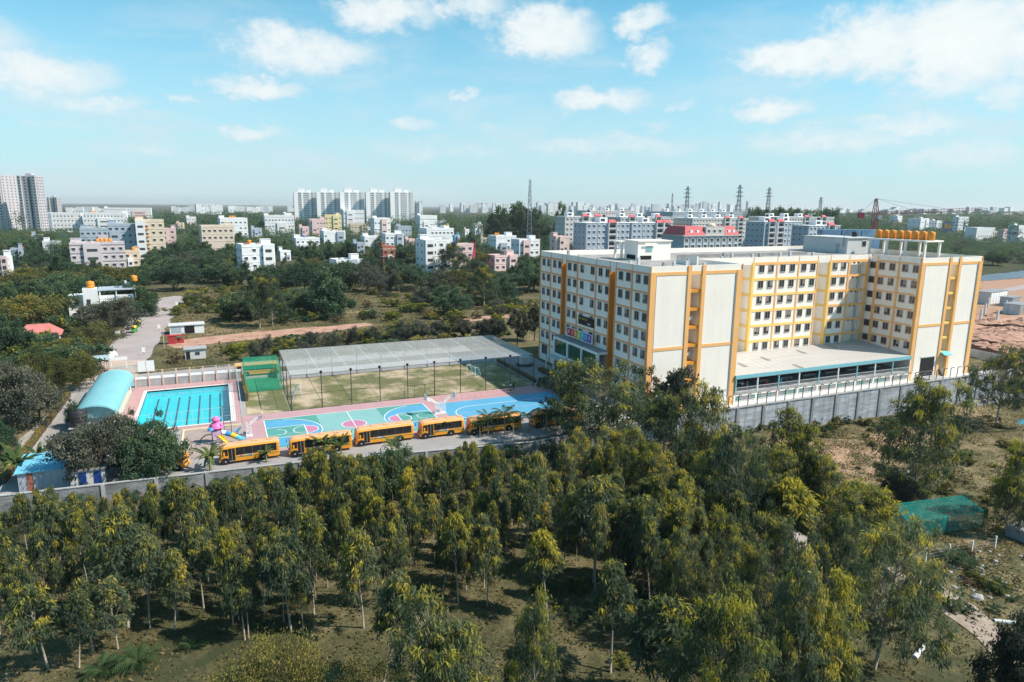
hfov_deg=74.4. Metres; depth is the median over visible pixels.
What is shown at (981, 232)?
house
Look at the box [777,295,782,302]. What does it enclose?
window
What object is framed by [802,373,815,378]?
canteen table
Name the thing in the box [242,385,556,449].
court apron
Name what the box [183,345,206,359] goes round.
guard hut
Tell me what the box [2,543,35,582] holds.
eucalyptus tree
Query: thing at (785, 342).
window
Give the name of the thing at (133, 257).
house
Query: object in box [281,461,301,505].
eucalyptus tree
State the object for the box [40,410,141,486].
mango tree
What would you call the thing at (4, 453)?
banana plant
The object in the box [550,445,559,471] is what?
eucalyptus tree
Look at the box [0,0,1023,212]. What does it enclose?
sky
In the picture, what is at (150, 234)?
house
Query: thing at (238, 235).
town tree
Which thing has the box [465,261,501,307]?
eucalyptus tree
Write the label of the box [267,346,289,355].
scrub bush
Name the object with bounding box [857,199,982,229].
tower crane
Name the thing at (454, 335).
scrub bush
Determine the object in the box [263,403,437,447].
basketball court
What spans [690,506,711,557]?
eucalyptus tree
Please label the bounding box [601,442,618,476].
eucalyptus tree
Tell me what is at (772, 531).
eucalyptus tree
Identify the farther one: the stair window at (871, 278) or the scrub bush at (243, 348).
the scrub bush at (243, 348)
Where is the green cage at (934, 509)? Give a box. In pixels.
[892,495,983,534]
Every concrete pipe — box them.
[912,645,924,659]
[993,619,1015,624]
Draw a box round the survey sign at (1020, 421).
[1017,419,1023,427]
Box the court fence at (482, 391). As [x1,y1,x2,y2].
[435,385,546,400]
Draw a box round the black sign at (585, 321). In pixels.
[578,315,593,327]
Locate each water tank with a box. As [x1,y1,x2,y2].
[69,408,87,427]
[86,281,94,287]
[130,275,137,280]
[852,231,857,236]
[875,229,882,237]
[882,229,889,237]
[889,230,896,238]
[896,230,903,238]
[903,230,911,238]
[911,231,918,239]
[919,231,927,239]
[927,231,935,240]
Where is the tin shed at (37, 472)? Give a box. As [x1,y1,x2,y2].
[13,451,70,491]
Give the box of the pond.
[981,271,1023,280]
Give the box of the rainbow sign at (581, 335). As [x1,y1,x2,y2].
[567,327,592,344]
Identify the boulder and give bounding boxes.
[969,593,983,600]
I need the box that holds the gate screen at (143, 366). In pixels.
[137,360,154,372]
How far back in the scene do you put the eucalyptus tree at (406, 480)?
71.23 m
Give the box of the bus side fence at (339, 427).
[193,403,545,459]
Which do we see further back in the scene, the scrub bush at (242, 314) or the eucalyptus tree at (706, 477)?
the scrub bush at (242, 314)
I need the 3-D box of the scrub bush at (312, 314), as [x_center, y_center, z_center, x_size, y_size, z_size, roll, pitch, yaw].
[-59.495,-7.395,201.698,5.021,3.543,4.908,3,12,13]
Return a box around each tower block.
[0,175,21,233]
[16,173,48,230]
[47,196,61,211]
[293,188,316,229]
[316,188,338,216]
[339,188,364,220]
[364,188,388,229]
[389,188,413,226]
[414,199,422,229]
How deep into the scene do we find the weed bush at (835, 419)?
130.49 m
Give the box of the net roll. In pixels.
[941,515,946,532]
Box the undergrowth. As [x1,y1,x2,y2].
[0,284,1023,681]
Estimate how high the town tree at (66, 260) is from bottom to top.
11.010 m
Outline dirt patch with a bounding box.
[465,315,526,320]
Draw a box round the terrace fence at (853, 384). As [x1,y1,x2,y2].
[728,362,1003,406]
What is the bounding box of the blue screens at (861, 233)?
[817,229,879,248]
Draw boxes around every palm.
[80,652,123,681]
[109,642,162,676]
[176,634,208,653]
[470,420,487,425]
[475,409,501,434]
[489,404,520,433]
[503,414,523,435]
[517,412,540,432]
[529,402,558,431]
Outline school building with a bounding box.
[538,235,983,408]
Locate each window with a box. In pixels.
[541,343,546,353]
[552,304,555,312]
[553,260,556,267]
[567,293,570,301]
[572,310,575,318]
[573,263,576,271]
[579,297,582,304]
[580,264,583,272]
[580,281,583,288]
[590,283,593,291]
[590,299,593,307]
[591,266,594,274]
[596,334,600,343]
[597,301,601,309]
[597,318,600,326]
[598,268,602,276]
[598,284,601,293]
[604,303,607,311]
[605,269,608,277]
[616,324,620,333]
[616,341,620,350]
[617,306,621,315]
[618,271,622,279]
[618,289,622,297]
[623,326,628,335]
[623,343,627,352]
[624,308,628,317]
[625,290,629,299]
[626,272,630,281]
[632,347,637,356]
[633,329,637,338]
[634,311,638,320]
[635,292,639,301]
[636,274,640,283]
[640,349,644,359]
[641,312,646,322]
[641,331,645,340]
[642,294,647,303]
[643,275,648,284]
[735,394,754,400]
[753,342,758,349]
[754,327,759,334]
[755,312,760,319]
[756,296,761,303]
[757,281,763,288]
[758,391,775,397]
[759,265,764,272]
[762,341,767,348]
[763,326,768,333]
[764,311,769,318]
[765,296,771,303]
[767,280,772,287]
[768,265,773,272]
[773,340,778,347]
[775,325,780,332]
[776,310,781,317]
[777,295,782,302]
[778,389,796,395]
[779,280,784,287]
[780,264,785,271]
[783,339,788,346]
[784,325,789,331]
[785,310,790,316]
[787,294,792,301]
[788,279,793,286]
[789,264,794,271]
[794,338,799,345]
[795,324,800,330]
[797,309,802,316]
[798,294,803,301]
[798,386,816,392]
[800,279,804,285]
[801,263,806,270]
[803,338,808,344]
[804,323,809,330]
[806,308,811,315]
[807,293,812,300]
[809,278,814,285]
[810,263,815,270]
[818,384,835,389]
[825,336,829,342]
[826,321,831,328]
[828,307,832,313]
[829,292,834,299]
[831,277,836,284]
[832,262,837,269]
[833,335,838,341]
[835,321,839,327]
[836,306,841,313]
[838,292,842,298]
[838,381,854,387]
[839,277,844,283]
[841,262,846,269]
[856,379,872,384]
[862,333,867,339]
[864,318,869,325]
[865,304,870,311]
[867,290,872,296]
[868,276,874,282]
[870,261,875,267]
[870,334,876,342]
[872,320,878,327]
[874,306,879,313]
[874,377,889,382]
[875,291,881,298]
[877,277,883,284]
[878,262,885,269]
[880,336,886,344]
[882,322,888,329]
[883,307,890,315]
[885,293,891,300]
[887,278,893,285]
[889,263,895,270]
[891,374,907,380]
[892,339,899,346]
[894,324,900,332]
[896,309,902,317]
[898,294,904,302]
[900,279,906,287]
[901,264,908,271]
[903,341,909,349]
[904,326,910,334]
[906,311,912,319]
[908,296,914,303]
[910,280,916,288]
[912,265,918,273]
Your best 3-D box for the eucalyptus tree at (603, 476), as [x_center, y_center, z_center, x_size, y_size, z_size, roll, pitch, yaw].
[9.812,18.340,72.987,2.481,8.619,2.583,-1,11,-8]
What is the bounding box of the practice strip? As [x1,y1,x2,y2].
[245,376,289,414]
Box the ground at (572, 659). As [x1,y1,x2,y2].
[0,203,1023,681]
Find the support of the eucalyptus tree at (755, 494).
on the ground at (572, 659)
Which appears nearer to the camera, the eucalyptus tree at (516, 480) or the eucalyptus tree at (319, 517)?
the eucalyptus tree at (319, 517)
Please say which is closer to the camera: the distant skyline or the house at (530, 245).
the house at (530, 245)
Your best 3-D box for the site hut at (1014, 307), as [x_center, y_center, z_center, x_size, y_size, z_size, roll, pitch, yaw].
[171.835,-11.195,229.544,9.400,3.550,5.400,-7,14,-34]
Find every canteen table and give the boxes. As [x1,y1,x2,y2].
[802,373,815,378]
[824,371,836,375]
[867,366,880,370]
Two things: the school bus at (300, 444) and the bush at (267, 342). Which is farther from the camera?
the bush at (267, 342)
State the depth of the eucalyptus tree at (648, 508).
61.25 m
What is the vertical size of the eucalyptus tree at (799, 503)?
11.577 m
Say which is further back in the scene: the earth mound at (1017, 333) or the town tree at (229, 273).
the town tree at (229, 273)
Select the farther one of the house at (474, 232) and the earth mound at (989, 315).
the house at (474, 232)
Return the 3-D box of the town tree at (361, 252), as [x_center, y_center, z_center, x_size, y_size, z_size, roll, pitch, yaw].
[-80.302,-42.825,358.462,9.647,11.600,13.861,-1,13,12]
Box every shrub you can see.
[536,376,549,387]
[542,374,560,390]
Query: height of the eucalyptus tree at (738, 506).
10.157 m
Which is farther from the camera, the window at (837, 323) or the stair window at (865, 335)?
the stair window at (865, 335)
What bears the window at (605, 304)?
in the school building
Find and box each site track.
[971,315,1023,350]
[1004,285,1023,291]
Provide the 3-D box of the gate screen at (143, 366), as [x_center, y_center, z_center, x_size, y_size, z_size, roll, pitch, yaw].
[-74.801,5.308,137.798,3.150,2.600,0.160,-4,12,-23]
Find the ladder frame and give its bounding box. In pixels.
[222,405,231,431]
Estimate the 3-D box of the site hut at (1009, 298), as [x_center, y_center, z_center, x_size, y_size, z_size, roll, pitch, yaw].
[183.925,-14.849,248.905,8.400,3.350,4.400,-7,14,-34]
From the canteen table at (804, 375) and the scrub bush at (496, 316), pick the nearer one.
the canteen table at (804, 375)
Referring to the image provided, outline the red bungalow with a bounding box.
[24,323,63,338]
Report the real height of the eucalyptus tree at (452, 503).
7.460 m
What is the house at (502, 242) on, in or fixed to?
on the ground at (572, 659)
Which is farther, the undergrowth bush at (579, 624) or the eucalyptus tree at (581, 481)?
the eucalyptus tree at (581, 481)
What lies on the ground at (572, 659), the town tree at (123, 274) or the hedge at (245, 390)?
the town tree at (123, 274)
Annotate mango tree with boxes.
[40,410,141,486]
[103,406,142,472]
[115,406,201,480]
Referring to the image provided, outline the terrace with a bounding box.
[714,370,990,407]
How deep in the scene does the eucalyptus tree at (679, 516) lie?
60.82 m
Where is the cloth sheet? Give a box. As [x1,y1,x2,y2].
[793,531,806,547]
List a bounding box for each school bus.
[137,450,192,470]
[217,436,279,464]
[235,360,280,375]
[286,429,351,456]
[351,420,413,446]
[415,415,463,438]
[465,411,520,434]
[528,409,582,427]
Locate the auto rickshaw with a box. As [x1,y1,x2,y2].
[130,325,136,332]
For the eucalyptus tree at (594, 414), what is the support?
on the ground at (572, 659)
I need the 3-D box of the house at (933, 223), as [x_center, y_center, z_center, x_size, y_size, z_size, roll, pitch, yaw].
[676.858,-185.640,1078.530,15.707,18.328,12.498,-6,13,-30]
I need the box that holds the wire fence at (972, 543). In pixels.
[915,536,997,560]
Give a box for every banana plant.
[0,442,44,474]
[0,448,15,466]
[24,441,45,452]
[190,441,225,470]
[256,444,274,462]
[308,433,341,455]
[331,431,352,454]
[380,435,403,448]
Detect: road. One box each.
[100,296,183,360]
[108,413,598,481]
[487,352,620,409]
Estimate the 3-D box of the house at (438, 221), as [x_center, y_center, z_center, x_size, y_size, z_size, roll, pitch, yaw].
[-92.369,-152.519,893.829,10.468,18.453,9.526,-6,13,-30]
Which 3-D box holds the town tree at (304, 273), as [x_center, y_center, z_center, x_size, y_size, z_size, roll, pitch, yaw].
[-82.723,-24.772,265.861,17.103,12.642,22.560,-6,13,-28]
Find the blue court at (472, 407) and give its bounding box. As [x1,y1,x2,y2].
[437,392,559,424]
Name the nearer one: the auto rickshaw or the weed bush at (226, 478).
the weed bush at (226, 478)
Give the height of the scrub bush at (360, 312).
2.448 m
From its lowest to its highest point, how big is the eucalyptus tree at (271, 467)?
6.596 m
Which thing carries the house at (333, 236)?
on the ground at (572, 659)
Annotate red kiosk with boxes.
[165,334,183,343]
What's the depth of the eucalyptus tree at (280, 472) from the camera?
74.20 m
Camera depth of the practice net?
127.38 m
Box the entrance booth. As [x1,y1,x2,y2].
[516,356,532,366]
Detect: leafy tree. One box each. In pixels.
[0,290,75,325]
[0,313,44,352]
[0,332,48,362]
[0,347,97,383]
[0,357,31,423]
[0,362,69,434]
[0,413,24,453]
[12,343,107,366]
[12,364,60,420]
[13,332,106,363]
[13,342,76,391]
[19,290,33,304]
[24,329,59,344]
[25,335,102,358]
[33,280,80,317]
[35,315,91,335]
[36,342,115,373]
[51,316,83,337]
[56,348,104,391]
[60,398,80,422]
[61,319,127,354]
[74,296,144,335]
[105,276,161,316]
[106,296,146,325]
[217,290,262,319]
[282,287,312,310]
[303,265,357,319]
[314,260,362,285]
[349,260,388,290]
[380,265,412,289]
[398,263,433,289]
[409,320,430,336]
[427,284,475,312]
[427,320,447,340]
[452,318,472,336]
[471,317,492,339]
[487,317,507,339]
[499,307,532,345]
[523,304,538,340]
[630,364,661,407]
[657,365,698,412]
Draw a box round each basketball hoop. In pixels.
[246,411,264,436]
[424,394,440,414]
[440,391,455,413]
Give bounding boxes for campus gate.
[111,365,136,373]
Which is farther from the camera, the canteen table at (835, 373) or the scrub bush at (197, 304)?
the scrub bush at (197, 304)
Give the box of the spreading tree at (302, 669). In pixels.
[201,621,419,681]
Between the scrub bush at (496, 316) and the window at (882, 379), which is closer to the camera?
the window at (882, 379)
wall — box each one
[0,407,722,511]
[133,363,242,387]
[722,369,1017,432]
[970,349,1011,369]
[971,394,1023,406]
[1005,520,1023,542]
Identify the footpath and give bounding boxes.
[885,566,1015,662]
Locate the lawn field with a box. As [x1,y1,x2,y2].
[280,361,532,410]
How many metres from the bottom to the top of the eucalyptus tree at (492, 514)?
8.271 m
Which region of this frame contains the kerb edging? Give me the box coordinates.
[181,423,240,440]
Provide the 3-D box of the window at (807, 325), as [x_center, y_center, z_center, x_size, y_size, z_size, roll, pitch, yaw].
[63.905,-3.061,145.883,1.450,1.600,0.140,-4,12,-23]
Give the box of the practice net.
[242,355,282,392]
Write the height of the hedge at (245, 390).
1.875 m
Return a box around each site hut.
[977,288,1007,304]
[999,295,1021,305]
[1002,301,1023,314]
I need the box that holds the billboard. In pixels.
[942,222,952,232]
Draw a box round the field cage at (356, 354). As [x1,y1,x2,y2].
[278,335,533,409]
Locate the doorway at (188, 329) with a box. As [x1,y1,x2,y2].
[184,326,194,333]
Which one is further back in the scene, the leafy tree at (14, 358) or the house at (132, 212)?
the house at (132, 212)
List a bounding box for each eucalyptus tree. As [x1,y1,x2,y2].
[0,511,17,570]
[0,517,15,612]
[0,559,8,633]
[0,562,40,635]
[0,584,68,670]
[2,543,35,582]
[7,492,35,565]
[24,522,66,609]
[27,493,71,558]
[30,488,41,526]
[36,500,71,558]
[44,485,59,558]
[49,558,69,612]
[58,545,82,592]
[58,590,100,668]
[59,499,72,566]
[61,505,94,584]
[65,573,101,650]
[68,492,78,509]
[73,498,100,545]
[80,504,151,627]
[85,495,98,513]
[90,575,138,648]
[95,509,114,572]
[96,497,109,528]
[112,492,126,511]
[121,488,137,522]
[121,540,136,598]
[123,534,164,627]
[133,522,163,599]
[136,495,148,523]
[141,492,166,563]
[145,480,162,507]
[155,497,175,558]
[157,547,194,629]
[162,476,190,532]
[168,575,177,618]
[178,512,196,590]
[180,521,225,609]
[186,485,218,581]
[206,480,232,529]
[208,552,264,639]
[212,525,237,624]
[214,481,236,531]
[214,548,224,576]
[228,473,241,520]
[229,476,249,521]
[229,520,250,561]
[233,563,262,637]
[241,271,275,326]
[241,479,254,516]
[241,506,268,557]
[243,474,269,521]
[248,534,270,612]
[252,526,315,632]
[253,273,288,326]
[256,467,264,489]
[261,468,283,526]
[262,465,273,487]
[265,468,285,522]
[265,521,281,597]
[273,537,291,621]
[274,465,284,482]
[277,485,304,559]
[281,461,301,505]
[289,568,313,634]
[290,505,337,614]
[292,466,311,507]
[299,454,312,479]
[301,514,332,580]
[304,448,321,505]
[304,545,317,597]
[312,471,333,523]
[314,450,334,501]
[317,446,327,462]
[318,525,333,587]
[322,485,356,563]
[327,449,338,464]
[328,452,342,489]
[332,505,353,576]
[333,526,382,628]
[336,454,346,486]
[336,480,358,524]
[339,452,358,489]
[339,456,350,485]
[340,502,354,575]
[349,474,379,535]
[350,462,376,518]
[353,486,378,533]
[356,453,362,465]
[358,438,425,505]
[358,488,388,567]
[359,458,372,490]
[367,454,388,494]
[368,568,423,681]
[370,467,384,508]
[378,514,410,587]
[380,539,394,579]
[382,502,398,533]
[383,583,501,681]
[385,457,398,501]
[396,466,419,534]
[398,489,425,571]
[406,492,424,546]
[408,454,427,502]
[419,493,443,565]
[420,454,428,479]
[423,452,445,497]
[423,468,451,514]
[426,460,458,515]
[429,519,446,581]
[432,528,460,591]
[433,241,472,271]
[438,509,472,602]
[439,454,450,482]
[442,494,461,518]
[444,449,451,468]
[445,460,457,492]
[449,455,463,495]
[449,505,480,590]
[452,445,468,495]
[458,461,481,492]
[461,489,476,535]
[462,441,468,483]
[464,476,481,509]
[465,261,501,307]
[466,443,481,472]
[467,441,480,470]
[470,490,492,537]
[470,524,508,606]
[472,512,494,587]
[478,443,501,492]
[480,453,501,500]
[483,475,510,556]
[487,499,506,547]
[492,449,511,492]
[500,582,560,681]
[501,493,511,554]
[507,473,523,538]
[509,458,527,488]
[510,479,547,562]
[516,453,533,501]
[520,526,565,619]
[522,466,555,536]
[529,450,549,479]
[537,502,553,532]
[538,364,589,433]
[539,355,662,449]
[539,469,563,533]
[542,451,549,469]
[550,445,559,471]
[553,439,576,495]
[553,489,581,572]
[560,482,576,549]
[562,442,578,483]
[562,474,572,496]
[565,426,589,481]
[565,475,629,582]
[567,514,587,565]
[571,441,578,469]
[576,477,588,512]
[582,444,604,477]
[584,443,591,460]
[584,501,611,595]
[588,556,644,672]
[590,454,603,479]
[593,492,638,578]
[595,425,632,485]
[600,473,609,480]
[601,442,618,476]
[604,471,626,551]
[610,493,672,586]
[613,464,624,492]
[617,423,666,495]
[618,450,631,476]
[621,588,717,681]
[624,468,636,492]
[624,477,651,512]
[624,497,668,593]
[630,386,702,471]
[631,514,662,605]
[636,452,671,528]
[643,539,700,637]
[648,473,673,532]
[656,477,704,585]
[656,568,781,681]
[659,449,677,473]
[659,503,692,571]
[666,466,689,507]
[666,524,723,610]
[672,472,695,522]
[678,378,745,477]
[682,486,708,521]
[684,450,700,482]
[686,453,731,544]
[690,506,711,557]
[692,504,746,600]
[699,447,713,463]
[704,519,727,582]
[707,499,718,520]
[708,424,783,562]
[714,455,735,492]
[717,488,751,564]
[719,535,780,639]
[739,511,805,609]
[740,474,754,553]
[750,439,798,526]
[755,459,772,539]
[755,543,842,681]
[758,476,825,568]
[759,478,784,527]
[767,406,829,502]
[768,531,832,620]
[778,471,794,549]
[781,455,808,491]
[786,563,870,681]
[793,446,811,486]
[800,448,823,499]
[806,477,909,586]
[809,453,845,537]
[813,511,866,606]
[827,513,970,677]
[845,484,876,536]
[870,373,977,502]
[961,343,1023,422]
[980,437,1023,534]
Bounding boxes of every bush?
[65,493,96,506]
[127,489,147,503]
[159,477,196,493]
[160,303,189,314]
[166,350,183,363]
[181,294,203,304]
[183,292,202,298]
[184,285,203,290]
[184,290,203,297]
[186,300,195,306]
[190,274,205,281]
[191,303,207,309]
[192,309,202,313]
[199,287,211,293]
[199,305,210,311]
[201,295,213,302]
[204,298,217,307]
[204,476,229,490]
[209,303,222,312]
[212,285,226,291]
[219,289,230,296]
[219,344,237,354]
[220,313,232,318]
[221,280,237,286]
[227,342,247,353]
[229,354,241,359]
[233,310,261,320]
[236,284,248,291]
[237,339,261,349]
[241,472,256,480]
[246,341,266,357]
[256,334,276,355]
[263,307,305,324]
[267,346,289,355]
[272,334,306,346]
[276,302,294,311]
[277,338,296,348]
[290,341,322,354]
[298,332,317,345]
[302,311,319,320]
[303,306,341,321]
[304,331,324,337]
[315,329,343,351]
[330,315,342,321]
[339,325,362,345]
[351,330,365,341]
[357,310,367,316]
[361,299,372,306]
[361,307,383,317]
[361,337,380,352]
[364,326,382,340]
[366,287,377,294]
[373,338,405,352]
[375,331,387,340]
[378,289,392,296]
[381,299,394,306]
[383,311,398,319]
[383,328,396,340]
[385,320,399,328]
[386,329,412,341]
[390,297,402,305]
[394,319,414,336]
[396,303,407,310]
[399,302,424,311]
[401,307,413,312]
[403,293,412,298]
[409,334,426,346]
[415,302,429,309]
[417,307,437,318]
[424,311,434,318]
[437,306,451,314]
[439,333,452,345]
[442,312,455,319]
[443,319,454,331]
[446,315,463,324]
[447,331,464,339]
[448,309,468,318]
[461,334,474,345]
[465,293,485,306]
[470,310,481,318]
[470,330,511,337]
[483,304,511,311]
[484,307,492,314]
[486,297,506,309]
[491,305,506,313]
[492,313,504,320]
[500,294,531,306]
[504,443,533,463]
[507,303,520,309]
[518,305,531,312]
[523,611,557,631]
[530,584,542,593]
[539,442,557,459]
[542,581,563,592]
[552,602,565,611]
[558,604,594,623]
[561,610,592,630]
[596,616,611,628]
[609,650,634,669]
[619,645,629,652]
[621,594,651,615]
[626,588,645,611]
[631,620,646,636]
[643,589,654,601]
[756,421,768,430]
[819,425,835,433]
[819,432,830,438]
[825,421,840,428]
[829,415,844,424]
[861,418,875,426]
[868,441,877,446]
[870,424,885,430]
[874,472,887,477]
[877,421,895,429]
[879,415,904,425]
[879,475,929,508]
[884,470,899,476]
[917,487,934,499]
[922,487,942,494]
[931,545,978,564]
[932,559,948,569]
[935,485,951,495]
[936,481,955,491]
[941,596,972,615]
[945,554,988,571]
[946,473,957,478]
[950,419,975,427]
[951,598,982,619]
[953,448,973,459]
[957,543,971,550]
[958,492,980,502]
[958,576,976,586]
[959,570,980,584]
[960,457,976,466]
[965,604,1023,681]
[967,548,975,556]
[972,504,992,513]
[973,575,989,588]
[977,495,996,505]
[979,599,1006,615]
[980,580,1011,594]
[982,413,995,419]
[982,576,1022,601]
[987,462,997,467]
[994,422,1003,427]
[996,438,1012,446]
[1003,594,1023,604]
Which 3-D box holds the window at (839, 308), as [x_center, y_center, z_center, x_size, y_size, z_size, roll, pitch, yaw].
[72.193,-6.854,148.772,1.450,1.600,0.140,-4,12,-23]
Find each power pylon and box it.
[683,186,690,210]
[735,185,742,211]
[765,187,771,211]
[818,197,823,211]
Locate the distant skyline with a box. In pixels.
[65,201,1013,215]
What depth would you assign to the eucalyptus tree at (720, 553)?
64.60 m
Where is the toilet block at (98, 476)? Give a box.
[67,460,108,485]
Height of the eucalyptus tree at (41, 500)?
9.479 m
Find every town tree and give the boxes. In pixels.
[0,244,6,252]
[0,246,30,259]
[0,266,49,287]
[0,280,19,296]
[0,285,18,304]
[2,237,21,245]
[2,238,32,251]
[7,236,36,248]
[9,274,35,292]
[12,233,32,238]
[12,238,38,247]
[12,256,22,269]
[15,279,43,297]
[17,269,87,284]
[18,257,35,267]
[24,231,53,235]
[27,247,54,261]
[28,261,51,272]
[30,251,68,267]
[30,271,73,296]
[30,273,85,297]
[33,232,58,242]
[48,253,74,274]
[49,242,69,257]
[58,255,70,264]
[64,261,78,275]
[72,263,90,271]
[72,270,124,292]
[77,268,88,274]
[83,265,143,284]
[84,257,104,272]
[98,290,114,295]
[115,268,152,286]
[135,265,157,281]
[139,254,163,264]
[141,251,165,260]
[142,255,172,271]
[149,262,203,290]
[153,247,180,259]
[153,251,201,265]
[166,257,200,274]
[170,239,181,256]
[180,244,191,257]
[185,249,207,267]
[187,228,198,238]
[190,248,220,258]
[193,241,211,254]
[195,255,220,269]
[198,270,220,281]
[200,258,234,283]
[217,244,234,253]
[218,249,236,266]
[219,260,243,285]
[222,243,235,255]
[226,256,235,266]
[233,259,250,284]
[234,231,245,242]
[249,266,282,288]
[258,237,277,251]
[263,262,294,290]
[283,262,320,288]
[285,264,295,270]
[291,249,302,258]
[294,257,309,267]
[297,253,303,262]
[303,240,325,263]
[304,258,325,268]
[307,261,322,277]
[320,242,336,262]
[333,243,356,257]
[341,241,356,257]
[357,249,365,256]
[358,255,383,271]
[370,243,379,264]
[373,235,381,244]
[382,258,411,274]
[383,247,412,265]
[393,273,403,290]
[395,244,413,257]
[410,255,415,263]
[411,286,451,304]
[418,269,463,293]
[421,268,480,294]
[456,237,469,242]
[467,231,476,242]
[467,257,483,269]
[475,241,487,262]
[475,249,490,261]
[477,267,508,282]
[479,244,495,250]
[482,272,519,299]
[485,247,518,261]
[503,274,514,283]
[506,265,515,273]
[511,265,539,292]
[516,257,533,280]
[516,261,538,289]
[517,254,535,264]
[531,253,540,264]
[534,263,539,286]
[542,240,549,248]
[947,241,966,249]
[954,245,978,253]
[983,250,999,264]
[985,252,1013,265]
[1010,253,1023,261]
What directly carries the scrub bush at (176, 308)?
on the ground at (572, 659)
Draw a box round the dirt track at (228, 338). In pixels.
[163,323,372,347]
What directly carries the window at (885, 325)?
in the school building
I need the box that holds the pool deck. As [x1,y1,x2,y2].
[124,379,241,432]
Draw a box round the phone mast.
[526,179,531,237]
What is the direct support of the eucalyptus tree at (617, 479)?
on the ground at (572, 659)
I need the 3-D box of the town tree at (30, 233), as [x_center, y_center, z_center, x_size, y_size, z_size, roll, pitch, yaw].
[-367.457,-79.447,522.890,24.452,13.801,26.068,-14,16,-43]
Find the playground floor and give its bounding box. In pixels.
[183,424,242,458]
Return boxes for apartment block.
[555,212,601,244]
[573,217,629,249]
[576,208,635,216]
[605,213,672,225]
[629,218,671,238]
[646,209,742,217]
[673,214,747,246]
[744,217,802,246]
[748,213,833,224]
[790,220,840,245]
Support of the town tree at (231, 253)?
on the ground at (572, 659)
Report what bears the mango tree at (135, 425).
on the yard at (110, 470)
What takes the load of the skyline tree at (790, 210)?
on the ground at (572, 659)
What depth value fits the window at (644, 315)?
115.68 m
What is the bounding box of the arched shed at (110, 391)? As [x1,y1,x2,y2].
[77,370,133,429]
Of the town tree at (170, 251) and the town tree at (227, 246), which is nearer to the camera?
the town tree at (170, 251)
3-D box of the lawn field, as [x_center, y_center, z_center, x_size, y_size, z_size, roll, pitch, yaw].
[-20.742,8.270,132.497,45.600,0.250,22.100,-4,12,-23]
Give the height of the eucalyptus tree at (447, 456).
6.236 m
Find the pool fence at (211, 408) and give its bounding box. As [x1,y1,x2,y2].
[131,369,242,429]
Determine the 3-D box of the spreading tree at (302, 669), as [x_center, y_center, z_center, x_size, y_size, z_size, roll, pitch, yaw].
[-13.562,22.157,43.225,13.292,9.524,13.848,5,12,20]
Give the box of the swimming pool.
[133,383,235,429]
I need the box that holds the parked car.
[104,350,117,357]
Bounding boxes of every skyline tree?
[484,205,514,235]
[500,200,539,237]
[508,203,543,240]
[526,206,551,241]
[552,201,567,231]
[745,205,759,217]
[746,208,754,217]
[754,207,763,215]
[777,205,784,214]
[784,206,793,214]
[787,209,802,216]
[809,208,820,216]
[823,207,834,220]
[828,205,842,228]
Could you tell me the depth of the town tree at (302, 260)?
313.08 m
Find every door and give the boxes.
[78,472,86,485]
[93,470,101,483]
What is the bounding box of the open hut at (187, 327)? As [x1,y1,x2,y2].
[168,321,204,334]
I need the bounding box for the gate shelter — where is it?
[80,355,126,368]
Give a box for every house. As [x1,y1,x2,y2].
[0,250,13,290]
[10,243,23,267]
[31,231,43,238]
[42,237,60,253]
[47,212,83,231]
[69,238,126,268]
[69,280,136,320]
[79,225,108,240]
[83,211,128,226]
[103,206,151,218]
[107,220,136,249]
[125,246,140,265]
[135,216,165,258]
[164,225,176,243]
[176,221,184,228]
[186,215,195,224]
[198,222,234,250]
[217,215,248,237]
[236,238,275,270]
[250,226,262,237]
[263,213,294,235]
[277,247,290,260]
[292,234,319,247]
[298,224,308,236]
[308,217,325,236]
[320,228,345,243]
[323,213,341,229]
[329,253,362,266]
[342,208,364,229]
[349,222,367,234]
[352,239,364,254]
[360,233,379,250]
[370,216,390,234]
[380,242,395,270]
[382,230,403,245]
[394,224,411,236]
[404,236,414,246]
[415,213,436,228]
[415,234,452,273]
[418,225,453,241]
[437,219,446,226]
[452,233,459,242]
[452,242,474,270]
[463,227,468,237]
[472,222,482,234]
[480,235,486,243]
[486,250,518,270]
[488,232,515,250]
[511,235,539,262]
[549,232,569,249]
[660,223,740,247]
[888,215,901,221]
[907,217,928,229]
[929,219,941,229]
[951,215,968,233]
[964,227,995,241]
[997,229,1007,245]
[1005,223,1023,245]
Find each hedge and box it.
[0,392,71,483]
[241,374,248,400]
[496,358,535,382]
[538,366,559,378]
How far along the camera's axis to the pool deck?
122.89 m
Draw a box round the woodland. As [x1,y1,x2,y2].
[0,208,1023,288]
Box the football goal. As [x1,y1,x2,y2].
[292,382,302,398]
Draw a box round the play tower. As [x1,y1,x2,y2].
[199,416,245,445]
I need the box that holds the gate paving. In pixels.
[83,359,146,386]
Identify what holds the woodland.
on the ground at (572, 659)
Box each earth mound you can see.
[971,341,990,346]
[972,333,985,339]
[973,330,999,334]
[975,319,990,324]
[976,327,1002,330]
[976,334,1003,341]
[980,343,1012,348]
[982,314,1002,317]
[984,318,1004,324]
[990,345,1013,351]
[995,333,1023,340]
[996,325,1022,330]
[996,330,1023,336]
[998,340,1023,344]
[1002,320,1023,324]
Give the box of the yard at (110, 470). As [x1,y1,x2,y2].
[0,351,639,493]
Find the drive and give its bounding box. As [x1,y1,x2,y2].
[1,346,471,493]
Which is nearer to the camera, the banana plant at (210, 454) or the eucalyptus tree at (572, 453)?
the eucalyptus tree at (572, 453)
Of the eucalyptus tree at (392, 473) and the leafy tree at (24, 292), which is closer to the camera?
the eucalyptus tree at (392, 473)
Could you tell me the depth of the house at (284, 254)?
414.05 m

